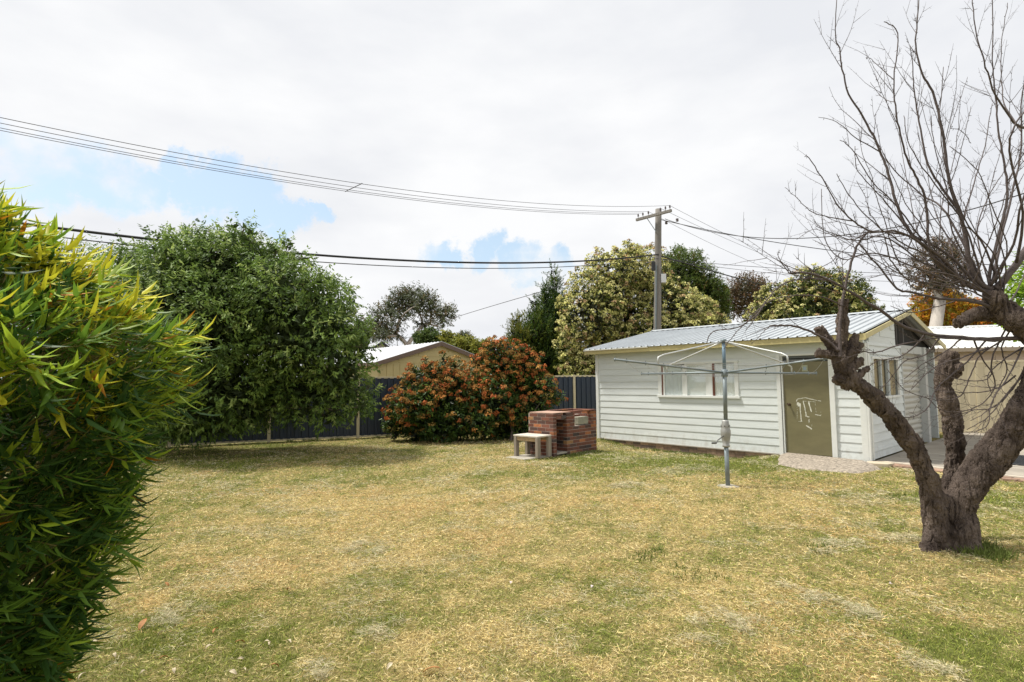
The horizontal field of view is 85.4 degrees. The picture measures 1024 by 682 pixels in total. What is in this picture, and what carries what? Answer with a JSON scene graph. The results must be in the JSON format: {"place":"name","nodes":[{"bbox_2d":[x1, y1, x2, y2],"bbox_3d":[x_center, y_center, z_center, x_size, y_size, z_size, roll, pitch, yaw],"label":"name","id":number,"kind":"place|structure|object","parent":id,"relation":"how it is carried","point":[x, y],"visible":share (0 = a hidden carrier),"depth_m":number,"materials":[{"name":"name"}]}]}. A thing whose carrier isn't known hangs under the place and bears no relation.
{"place":"outdoors","nodes":[
{"label":"outdoors","id":0,"kind":"place"},
{"bbox_2d":[325,341,474,376],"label":"garage","id":1,"kind":"structure","parent":0,"point":[395,359],"depth_m":23.45,"materials":[{"name":"beige"}]},
{"bbox_2d":[0,0,1023,377],"label":"sky","id":2,"kind":"structure","parent":0,"point":[701,109],"materials":[{"name":"white"}]},
{"bbox_2d":[4,426,1023,681],"bbox_3d":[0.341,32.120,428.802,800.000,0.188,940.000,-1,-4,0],"label":"ground","id":3,"kind":"structure","parent":0,"point":[994,596],"depth_m":4.73,"materials":[{"name":"plant"}]},
{"bbox_2d":[16,230,148,338],"bbox_3d":[-11.917,0.053,14.788,6.475,5.794,3.074,-1,-4,10],"label":"leafy tree","id":4,"kind":"object","parent":3,"relation":"on","point":[94,245],"visible":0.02,"depth_m":14.13,"materials":[{"name":"green plant"}]},
{"bbox_2d":[0,180,222,681],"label":"bamboo hedge","id":5,"kind":"object","parent":3,"relation":"on","point":[56,494],"visible":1,"depth_m":2.17,"materials":[{"name":"green plant"}]},
{"bbox_2d":[138,618,146,629],"bbox_3d":[-2.493,1.906,3.741,0.041,0.017,0.094,-1,23,-2],"label":"fallen leaf","id":6,"kind":"object","parent":3,"relation":"on","point":[141,623],"visible":1,"depth_m":3.73,"materials":[{"name":"orange plant"}]},
{"bbox_2d":[77,209,387,453],"bbox_3d":[-6.778,-0.226,12.971,7.964,6.134,4.669,-2,-4,13],"label":"leafy tree","id":7,"kind":"object","parent":3,"relation":"on","point":[244,299],"visible":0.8,"depth_m":12.21,"materials":[{"name":"green plant"}]},
{"bbox_2d":[0,375,596,448],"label":"steel fence","id":8,"kind":"object","parent":3,"relation":"on","point":[580,391],"visible":0.12,"depth_m":16.48,"materials":[{"name":"grey metal"}]},
{"bbox_2d":[339,324,375,349],"bbox_3d":[-10.642,1.646,37.981,2.256,5.820,2.050,-2,-4,18],"label":"bush","id":9,"kind":"object","parent":3,"relation":"on","point":[368,334],"visible":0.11,"depth_m":38.14,"materials":[{"name":"green plant"}]},
{"bbox_2d":[340,341,388,355],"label":"house","id":10,"kind":"structure","parent":3,"relation":"on","point":[380,345],"depth_m":42.02,"materials":[{"name":"grey"}]},
{"bbox_2d":[352,280,459,345],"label":"gum tree","id":11,"kind":"object","parent":3,"relation":"on","point":[414,303],"visible":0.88,"depth_m":61.54,"materials":[{"name":"green plant"}]},
{"bbox_2d":[411,325,440,344],"bbox_3d":[-5.990,1.710,39.909,2.681,5.866,2.191,-1,-4,0],"label":"bush","id":12,"kind":"object","parent":3,"relation":"on","point":[427,335],"visible":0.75,"depth_m":39.55,"materials":[{"name":"green plant"}]},
{"bbox_2d":[379,350,501,443],"bbox_3d":[-1.954,1.589,15.292,3.408,2.677,2.049,-1,-4,0],"label":"photinia shrub","id":13,"kind":"object","parent":3,"relation":"on","point":[436,410],"visible":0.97,"depth_m":14.84,"materials":[{"name":"green plant"}]},
{"bbox_2d":[436,329,494,353],"bbox_3d":[-2.657,1.659,32.878,3.741,4.924,2.259,-1,-4,0],"label":"bush","id":14,"kind":"object","parent":3,"relation":"on","point":[472,345],"visible":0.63,"depth_m":32.67,"materials":[{"name":"green plant"}]},
{"bbox_2d":[456,329,476,340],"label":"gum tree","id":15,"kind":"object","parent":3,"relation":"on","point":[462,333],"visible":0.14,"depth_m":89.63,"materials":[{"name":"green plant"}]},
{"bbox_2d":[457,335,567,440],"bbox_3d":[-0.133,1.367,15.788,3.207,3.196,2.322,1,-4,-24],"label":"photinia shrub","id":16,"kind":"object","parent":3,"relation":"on","point":[522,387],"visible":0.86,"depth_m":15.47,"materials":[{"name":"green plant"}]},
{"bbox_2d":[498,309,539,374],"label":"conifer","id":17,"kind":"object","parent":3,"relation":"on","point":[518,330],"visible":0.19,"depth_m":32.55,"materials":[{"name":"green plant"}]},
{"bbox_2d":[506,454,545,459],"bbox_3d":[0.351,2.504,11.846,0.668,0.072,0.730,-4,-6,43],"label":"concrete pad","id":18,"kind":"object","parent":3,"relation":"on","point":[526,456],"visible":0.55,"depth_m":11.80,"materials":[{"name":"grey concrete"}]},
{"bbox_2d":[513,433,551,458],"bbox_3d":[0.441,2.246,11.928,0.695,0.458,0.470,-4,-6,43],"label":"garden bench","id":19,"kind":"object","parent":18,"relation":"on","point":[527,438],"visible":1,"depth_m":11.82,"materials":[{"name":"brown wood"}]},
{"bbox_2d":[31,441,1023,681],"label":"grass clippings","id":20,"kind":"object","parent":3,"relation":"on","point":[165,614],"depth_m":5.49,"materials":[{"name":"beige plant"}]},
{"bbox_2d":[510,294,563,375],"bbox_3d":[1.256,0.641,33.549,4.134,6.951,3.544,-1,-4,0],"label":"conifer","id":21,"kind":"object","parent":3,"relation":"on","point":[540,326],"visible":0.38,"depth_m":32.79,"materials":[{"name":"green plant"}]},
{"bbox_2d":[530,259,581,375],"bbox_3d":[2.527,-0.493,34.656,4.952,9.340,4.362,-1,-4,0],"label":"conifer","id":22,"kind":"object","parent":3,"relation":"on","point":[549,297],"visible":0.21,"depth_m":34.13,"materials":[{"name":"green plant"}]},
{"bbox_2d":[528,408,596,456],"bbox_3d":[1.179,2.065,12.723,0.729,0.956,1.606,-4,-6,43],"label":"brick barbecue","id":23,"kind":"object","parent":3,"relation":"on","point":[571,430],"visible":0.88,"depth_m":12.36,"materials":[{"name":"brick"}]},
{"bbox_2d":[552,238,731,374],"bbox_3d":[7.167,-0.644,28.864,9.980,10.290,7.474,-2,-4,23],"label":"flowering tree","id":24,"kind":"object","parent":3,"relation":"on","point":[610,313],"visible":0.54,"depth_m":28.02,"materials":[{"name":"green plant"}]},
{"bbox_2d":[636,205,678,345],"bbox_3d":[6.900,-1.448,26.112,2.080,9.750,0.823,-4,-5,42],"label":"power pole","id":25,"kind":"object","parent":3,"relation":"on","point":[659,278],"visible":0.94,"depth_m":26.12,"materials":[{"name":"grey wood"}]},
{"bbox_2d":[2,128,589,212],"bbox_3d":[-10.955,-5.884,13.157,44.002,2.187,0.015,3,-5,-38],"label":"power line","id":26,"kind":"object","parent":25,"relation":"attached to","point":[267,177],"visible":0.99,"depth_m":15.81,"materials":[{"name":"grey metal"}]},
{"bbox_2d":[0,130,633,214],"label":"power line","id":27,"kind":"object","parent":25,"relation":"attached to","point":[288,182],"visible":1,"depth_m":16.49,"materials":[{"name":"grey metal"}]},
{"bbox_2d":[1,123,647,211],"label":"power line","id":28,"kind":"object","parent":25,"relation":"attached to","point":[304,179],"visible":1,"depth_m":16.09,"materials":[{"name":"grey metal"}]},
{"bbox_2d":[0,117,668,206],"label":"power line","id":29,"kind":"object","parent":25,"relation":"attached to","point":[299,174],"visible":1,"depth_m":14.81,"materials":[{"name":"grey metal"}]},
{"bbox_2d":[15,221,658,263],"bbox_3d":[-9.985,-3.697,12.850,43.012,2.378,0.068,3,-5,-38],"label":"telephone cable","id":30,"kind":"object","parent":25,"relation":"attached to","point":[143,238],"visible":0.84,"depth_m":17.62,"materials":[{"name":"black plastic"}]},
{"bbox_2d":[33,233,657,268],"bbox_3d":[-9.989,-3.497,12.836,43.005,2.346,0.028,3,-5,-38],"label":"telephone cable","id":31,"kind":"object","parent":25,"relation":"attached to","point":[388,265],"visible":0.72,"depth_m":18.29,"materials":[{"name":"black plastic"}]},
{"bbox_2d":[445,260,654,320],"bbox_3d":[0.543,-2.807,37.217,0.040,0.377,25.549,2,-5,-30],"label":"telephone cable","id":32,"kind":"object","parent":25,"relation":"attached to","point":[544,290],"visible":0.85,"depth_m":36.27,"materials":[{"name":"black rubber"}]},
{"bbox_2d":[658,255,775,288],"bbox_3d":[24.593,-2.871,40.055,45.003,0.837,0.060,3,-5,-38],"label":"telephone cable","id":33,"kind":"object","parent":25,"relation":"attached to","point":[714,271],"visible":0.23,"depth_m":29.03,"materials":[{"name":"black plastic"}]},
{"bbox_2d":[662,259,780,293],"bbox_3d":[24.592,-2.639,40.038,45.001,1.006,0.024,3,-5,-38],"label":"telephone cable","id":34,"kind":"object","parent":25,"relation":"attached to","point":[713,274],"visible":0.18,"depth_m":28.99,"materials":[{"name":"black plastic"}]},
{"bbox_2d":[650,212,893,301],"bbox_3d":[24.619,-4.384,40.677,46.002,2.027,0.015,3,-5,-38],"label":"power line","id":35,"kind":"object","parent":25,"relation":"attached to","point":[734,254],"visible":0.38,"depth_m":30.48,"materials":[{"name":"grey metal"}]},
{"bbox_2d":[663,209,896,294],"bbox_3d":[25.045,-4.676,40.152,46.002,1.503,0.015,3,-5,-38],"label":"power line","id":36,"kind":"object","parent":25,"relation":"attached to","point":[739,244],"visible":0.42,"depth_m":29.67,"materials":[{"name":"grey metal"}]},
{"bbox_2d":[671,206,904,296],"bbox_3d":[25.373,-4.572,39.727,46.002,1.757,0.015,3,-5,-38],"label":"power line","id":37,"kind":"object","parent":25,"relation":"attached to","point":[747,244],"visible":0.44,"depth_m":28.58,"materials":[{"name":"grey metal"}]},
{"bbox_2d":[663,259,997,281],"bbox_3d":[17.970,-3.462,28.227,22.519,0.824,0.020,0,-4,-11],"label":"telephone cable","id":38,"kind":"object","parent":25,"relation":"attached to","point":[775,273],"visible":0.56,"depth_m":27.18,"materials":[{"name":"black rubber"}]},
{"bbox_2d":[658,258,1016,273],"bbox_3d":[17.983,-3.676,28.242,22.548,0.397,0.024,0,-4,-11],"label":"telephone cable","id":39,"kind":"object","parent":25,"relation":"attached to","point":[783,268],"visible":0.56,"depth_m":27.33,"materials":[{"name":"grey metal"}]},
{"bbox_2d":[661,219,1021,266],"bbox_3d":[13.486,-4.225,23.298,14.084,3.685,0.032,-2,-4,25],"label":"service cable","id":40,"kind":"object","parent":25,"relation":"attached to","point":[812,247],"visible":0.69,"depth_m":23.75,"materials":[{"name":"black plastic"}]},
{"bbox_2d":[666,193,1023,238],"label":"service cable","id":41,"kind":"object","parent":25,"relation":"attached to","point":[839,235],"visible":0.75,"depth_m":19.73,"materials":[{"name":"black plastic"}]},
{"bbox_2d":[662,242,733,322],"bbox_3d":[11.097,-1.103,33.667,5.673,10.310,4.908,-1,-4,0],"label":"leafy tree","id":42,"kind":"object","parent":3,"relation":"on","point":[708,284],"visible":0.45,"depth_m":32.47,"materials":[{"name":"green plant"}]},
{"bbox_2d":[717,484,738,487],"bbox_3d":[3.287,2.226,8.435,0.320,0.062,0.320,-1,-4,0],"label":"concrete footing","id":43,"kind":"object","parent":3,"relation":"on","point":[725,486],"visible":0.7,"depth_m":8.40,"materials":[{"name":"grey concrete"}]},
{"bbox_2d":[614,338,826,485],"bbox_3d":[3.315,1.113,8.500,3.113,2.313,2.925,-2,-4,17],"label":"clothes hoist","id":44,"kind":"object","parent":43,"relation":"on","point":[724,373],"visible":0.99,"depth_m":8.44,"materials":[{"name":"silver metal"}]},
{"bbox_2d":[719,270,775,321],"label":"gum tree","id":45,"kind":"object","parent":3,"relation":"on","point":[739,292],"visible":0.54,"depth_m":50.04,"materials":[{"name":"brown plant"}]},
{"bbox_2d":[583,308,945,461],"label":"garden shed","id":46,"kind":"structure","parent":3,"relation":"on","point":[820,413],"depth_m":12.76,"materials":[{"name":"wood"}]},
{"bbox_2d":[657,360,740,398],"bbox_3d":[4.427,0.929,13.302,0.110,0.865,2.150,3,-5,-42],"label":"window frame","id":47,"kind":"structure","parent":46,"relation":"in","point":[669,385],"depth_m":13.30,"materials":[{"name":"white wood"}]},
{"bbox_2d":[783,361,832,455],"bbox_3d":[6.071,1.377,11.419,0.110,1.900,0.897,3,-5,-42],"label":"door","id":48,"kind":"structure","parent":46,"relation":"in","point":[806,397],"depth_m":11.41,"materials":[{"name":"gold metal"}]},
{"bbox_2d":[871,356,901,397],"bbox_3d":[7.747,0.758,11.502,1.850,0.850,0.090,3,-5,-42],"label":"window frame","id":49,"kind":"structure","parent":46,"relation":"in","point":[882,369],"depth_m":11.55,"materials":[{"name":"grey"}]},
{"bbox_2d":[902,353,922,437],"bbox_3d":[9.309,1.353,12.978,1.830,2.120,0.028,3,-5,-42],"label":"roller door","id":50,"kind":"structure","parent":46,"relation":"in","point":[911,400],"depth_m":13.15,"materials":[{"name":"metal"}]},
{"bbox_2d":[739,262,885,322],"bbox_3d":[16.775,-0.285,30.997,7.919,8.151,4.605,0,-4,-8],"label":"flowering tree","id":51,"kind":"object","parent":3,"relation":"on","point":[799,306],"visible":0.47,"depth_m":30.31,"materials":[{"name":"green plant"}]},
{"bbox_2d":[778,453,881,472],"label":"concrete ramp","id":52,"kind":"structure","parent":3,"relation":"on","point":[812,462],"depth_m":10.28,"materials":[{"name":"grey concrete"}]},
{"bbox_2d":[706,0,1023,552],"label":"bare tree","id":53,"kind":"object","parent":3,"relation":"on","point":[952,498],"visible":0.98,"depth_m":5.36,"materials":[{"name":"brown plant"}]},
{"bbox_2d":[867,461,893,467],"bbox_3d":[6.815,2.290,10.278,0.450,0.082,0.376,-3,-5,31],"label":"paver","id":54,"kind":"object","parent":3,"relation":"on","point":[882,463],"visible":0.73,"depth_m":10.14,"materials":[{"name":"beige concrete"}]},
{"bbox_2d":[898,231,982,326],"bbox_3d":[19.605,-0.797,25.292,3.140,8.393,4.189,-4,-5,40],"label":"gum tree","id":55,"kind":"object","parent":3,"relation":"on","point":[937,317],"visible":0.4,"depth_m":24.95,"materials":[{"name":"brown plant"}]},
{"bbox_2d":[876,432,1023,475],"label":"concrete slab","id":56,"kind":"structure","parent":3,"relation":"on","point":[938,446],"depth_m":11.40,"materials":[{"name":"grey concrete"}]},
{"bbox_2d":[887,461,1023,477],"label":"slab edge","id":57,"kind":"object","parent":56,"relation":"attached to","point":[1014,476],"visible":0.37,"depth_m":9.65,"materials":[{"name":"grey concrete"}]},
{"bbox_2d":[900,446,1023,468],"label":"paving joints","id":58,"kind":"object","parent":56,"relation":"on","point":[966,451],"visible":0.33,"depth_m":11.07,"materials":[{"name":"grey concrete"}]},
{"bbox_2d":[1012,455,1023,465],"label":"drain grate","id":59,"kind":"object","parent":56,"relation":"on","point":[1019,460],"visible":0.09,"depth_m":10.18,"materials":[{"name":"metal"}]},
{"bbox_2d":[907,284,996,326],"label":"autumn tree","id":60,"kind":"object","parent":3,"relation":"on","point":[953,310],"visible":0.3,"depth_m":26.35,"materials":[{"name":"orange plant"}]},
{"bbox_2d":[892,464,1023,482],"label":"brick edging","id":61,"kind":"object","parent":3,"relation":"on","point":[1005,478],"visible":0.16,"depth_m":8.85,"materials":[{"name":"brown brick"}]},
{"bbox_2d":[935,360,1023,432],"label":"cream fence","id":62,"kind":"object","parent":3,"relation":"on","point":[980,370],"visible":0.29,"depth_m":15.48,"materials":[{"name":"metal"}]},
{"bbox_2d":[993,251,1023,341],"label":"leafy tree","id":63,"kind":"object","parent":3,"relation":"on","point":[1011,291],"visible":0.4,"depth_m":11.94,"materials":[{"name":"green plant"}]},
{"bbox_2d":[287,434,1019,582],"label":"long grass","id":64,"kind":"structure","parent":0,"point":[997,552],"depth_m":5.16,"materials":[{"name":"plant"}]},
{"bbox_2d":[928,325,1023,360],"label":"carport shed","id":65,"kind":"structure","parent":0,"point":[963,348],"depth_m":19.55,"materials":[{"name":"beige metal"}]}
]}

